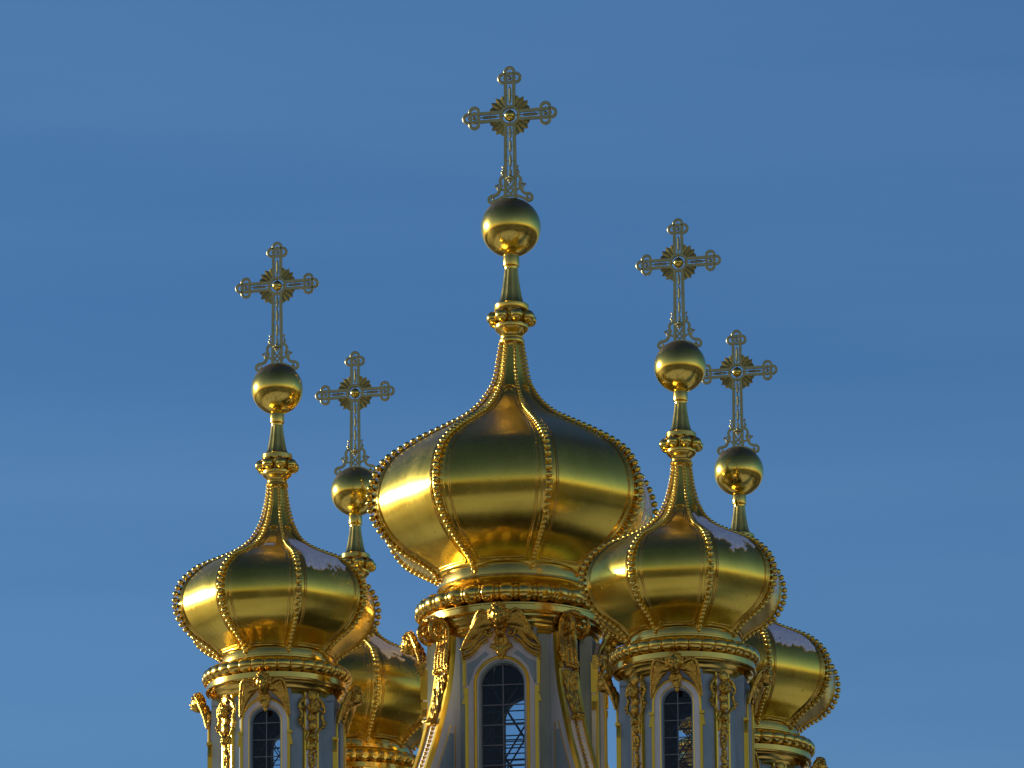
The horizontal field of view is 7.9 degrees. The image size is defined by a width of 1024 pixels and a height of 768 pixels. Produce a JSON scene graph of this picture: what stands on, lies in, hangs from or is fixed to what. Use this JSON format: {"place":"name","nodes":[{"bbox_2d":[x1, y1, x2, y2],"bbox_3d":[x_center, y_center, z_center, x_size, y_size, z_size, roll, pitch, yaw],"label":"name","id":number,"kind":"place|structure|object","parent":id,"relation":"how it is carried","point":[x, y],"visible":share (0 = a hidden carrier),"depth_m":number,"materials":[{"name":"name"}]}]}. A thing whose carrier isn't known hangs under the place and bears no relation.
{"place":"outdoors","nodes":[
{"label":"outdoors","id":0,"kind":"place"},
{"bbox_2d":[0,0,1023,767],"label":"sky","id":1,"kind":"structure","parent":0,"point":[853,170],"materials":[{"name":"blue"}]},
{"bbox_3d":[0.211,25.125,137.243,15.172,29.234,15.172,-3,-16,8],"label":"church","id":2,"kind":"object","parent":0,"visible":0},
{"bbox_2d":[172,242,380,767],"bbox_3d":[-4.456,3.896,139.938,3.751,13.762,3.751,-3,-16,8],"label":"domed tower","id":3,"kind":"structure","parent":2,"relation":"on","point":[278,628],"depth_m":138.62,"materials":[{"name":"gilded metal"},{"name":"white plaster"},{"name":"glass"}]},
{"bbox_2d":[206,700,220,767],"bbox_3d":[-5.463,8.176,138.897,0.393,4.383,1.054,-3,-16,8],"label":"window","id":4,"kind":"structure","parent":3,"relation":"in","point":[213,744],"depth_m":138.84,"materials":[{"name":"paint"}]},
{"bbox_2d":[237,688,292,767],"bbox_3d":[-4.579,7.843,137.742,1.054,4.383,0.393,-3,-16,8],"label":"window","id":5,"kind":"structure","parent":3,"relation":"in","point":[253,708],"depth_m":138.03,"materials":[{"name":"paint"}]},
{"bbox_2d":[264,715,279,767],"bbox_3d":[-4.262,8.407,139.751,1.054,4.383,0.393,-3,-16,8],"label":"window","id":6,"kind":"structure","parent":3,"relation":"in","point":[274,741],"depth_m":140.17,"materials":[{"name":"paint"}]},
{"bbox_2d":[287,537,345,573],"bbox_3d":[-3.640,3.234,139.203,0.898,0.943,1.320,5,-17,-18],"label":"snow patch","id":7,"kind":"object","parent":3,"relation":"on","point":[316,559],"visible":1,"depth_m":138.89,"materials":[{"name":"white snow"}]},
{"bbox_2d":[324,695,346,767],"bbox_3d":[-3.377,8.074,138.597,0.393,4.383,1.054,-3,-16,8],"label":"window","id":8,"kind":"structure","parent":3,"relation":"in","point":[335,749],"depth_m":138.63,"materials":[{"name":"paint"}]},
{"bbox_2d":[315,351,422,767],"bbox_3d":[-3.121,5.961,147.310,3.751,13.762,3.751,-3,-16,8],"label":"domed tower","id":9,"kind":"structure","parent":2,"relation":"on","point":[385,729],"depth_m":146.04,"materials":[{"name":"gilded metal"},{"name":"white plaster"},{"name":"glass"}]},
{"bbox_2d":[368,635,415,660],"bbox_3d":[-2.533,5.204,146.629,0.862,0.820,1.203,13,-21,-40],"label":"snow patch","id":10,"kind":"object","parent":9,"relation":"on","point":[387,649],"visible":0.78,"depth_m":146.38,"materials":[{"name":"white snow"}]},
{"bbox_2d":[366,66,658,767],"bbox_3d":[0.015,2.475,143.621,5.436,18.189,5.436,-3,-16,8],"label":"domed tower","id":11,"kind":"structure","parent":2,"relation":"on","point":[508,505],"depth_m":141.69,"materials":[{"name":"gilded metal"},{"name":"white plaster"},{"name":"glass"}]},
{"bbox_2d":[420,643,435,734],"bbox_3d":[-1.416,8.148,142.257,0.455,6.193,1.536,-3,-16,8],"label":"window","id":12,"kind":"structure","parent":11,"relation":"in","point":[427,681],"depth_m":142.23,"materials":[{"name":"paint"}]},
{"bbox_2d":[462,627,541,767],"bbox_3d":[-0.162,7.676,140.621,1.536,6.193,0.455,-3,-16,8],"label":"window","id":13,"kind":"structure","parent":11,"relation":"in","point":[475,668],"depth_m":140.99,"materials":[{"name":"paint"}]},
{"bbox_2d":[494,665,524,767],"bbox_3d":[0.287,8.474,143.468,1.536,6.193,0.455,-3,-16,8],"label":"window","id":14,"kind":"structure","parent":11,"relation":"in","point":[518,700],"depth_m":143.91,"materials":[{"name":"paint"}]},
{"bbox_2d":[580,636,607,767],"bbox_3d":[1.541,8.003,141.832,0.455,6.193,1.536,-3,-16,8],"label":"window","id":15,"kind":"structure","parent":11,"relation":"in","point":[595,703],"depth_m":141.85,"materials":[{"name":"paint"}]},
{"bbox_2d":[639,472,651,527],"bbox_3d":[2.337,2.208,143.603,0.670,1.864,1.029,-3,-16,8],"label":"snow patch","id":16,"kind":"object","parent":11,"relation":"on","point":[647,500],"visible":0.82,"depth_m":143.23,"materials":[{"name":"white snow"}]},
{"bbox_2d":[579,218,786,767],"bbox_3d":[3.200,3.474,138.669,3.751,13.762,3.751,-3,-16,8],"label":"domed tower","id":17,"kind":"structure","parent":2,"relation":"on","point":[682,603],"depth_m":137.32,"materials":[{"name":"gilded metal"},{"name":"white plaster"},{"name":"glass"}]},
{"bbox_2d":[615,680,629,767],"bbox_3d":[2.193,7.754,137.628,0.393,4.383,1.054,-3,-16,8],"label":"window","id":18,"kind":"structure","parent":17,"relation":"in","point":[622,724],"depth_m":137.52,"materials":[{"name":"paint"}]},
{"bbox_2d":[649,668,705,767],"bbox_3d":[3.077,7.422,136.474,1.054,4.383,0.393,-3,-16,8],"label":"window","id":19,"kind":"structure","parent":17,"relation":"in","point":[665,687],"depth_m":136.69,"materials":[{"name":"paint"}]},
{"bbox_2d":[669,695,692,767],"bbox_3d":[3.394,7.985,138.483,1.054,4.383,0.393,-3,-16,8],"label":"window","id":20,"kind":"structure","parent":17,"relation":"in","point":[687,715],"depth_m":138.74,"materials":[{"name":"paint"}]},
{"bbox_2d":[692,512,754,551],"bbox_3d":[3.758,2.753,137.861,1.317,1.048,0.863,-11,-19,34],"label":"snow patch","id":21,"kind":"object","parent":17,"relation":"on","point":[735,540],"visible":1,"depth_m":137.70,"materials":[{"name":"white snow"}]},
{"bbox_2d":[734,675,754,767],"bbox_3d":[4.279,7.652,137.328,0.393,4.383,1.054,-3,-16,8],"label":"window","id":22,"kind":"structure","parent":17,"relation":"in","point":[744,712],"depth_m":137.29,"materials":[{"name":"paint"}]},
{"bbox_2d":[772,567,778,595],"bbox_3d":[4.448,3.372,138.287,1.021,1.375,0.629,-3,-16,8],"label":"snow patch","id":23,"kind":"object","parent":17,"relation":"on","point":[776,587],"visible":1,"depth_m":138.15,"materials":[{"name":"white snow"}]},
{"bbox_2d":[679,330,840,767],"bbox_3d":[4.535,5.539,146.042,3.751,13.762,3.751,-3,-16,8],"label":"domed tower","id":24,"kind":"structure","parent":2,"relation":"on","point":[798,694],"depth_m":144.99,"materials":[{"name":"gilded metal"},{"name":"white plaster"},{"name":"glass"}]},
{"bbox_2d":[767,623,815,651],"bbox_3d":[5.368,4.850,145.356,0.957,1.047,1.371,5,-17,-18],"label":"snow patch","id":25,"kind":"object","parent":24,"relation":"on","point":[788,637],"visible":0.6,"depth_m":144.91,"materials":[{"name":"white snow"}]}
]}

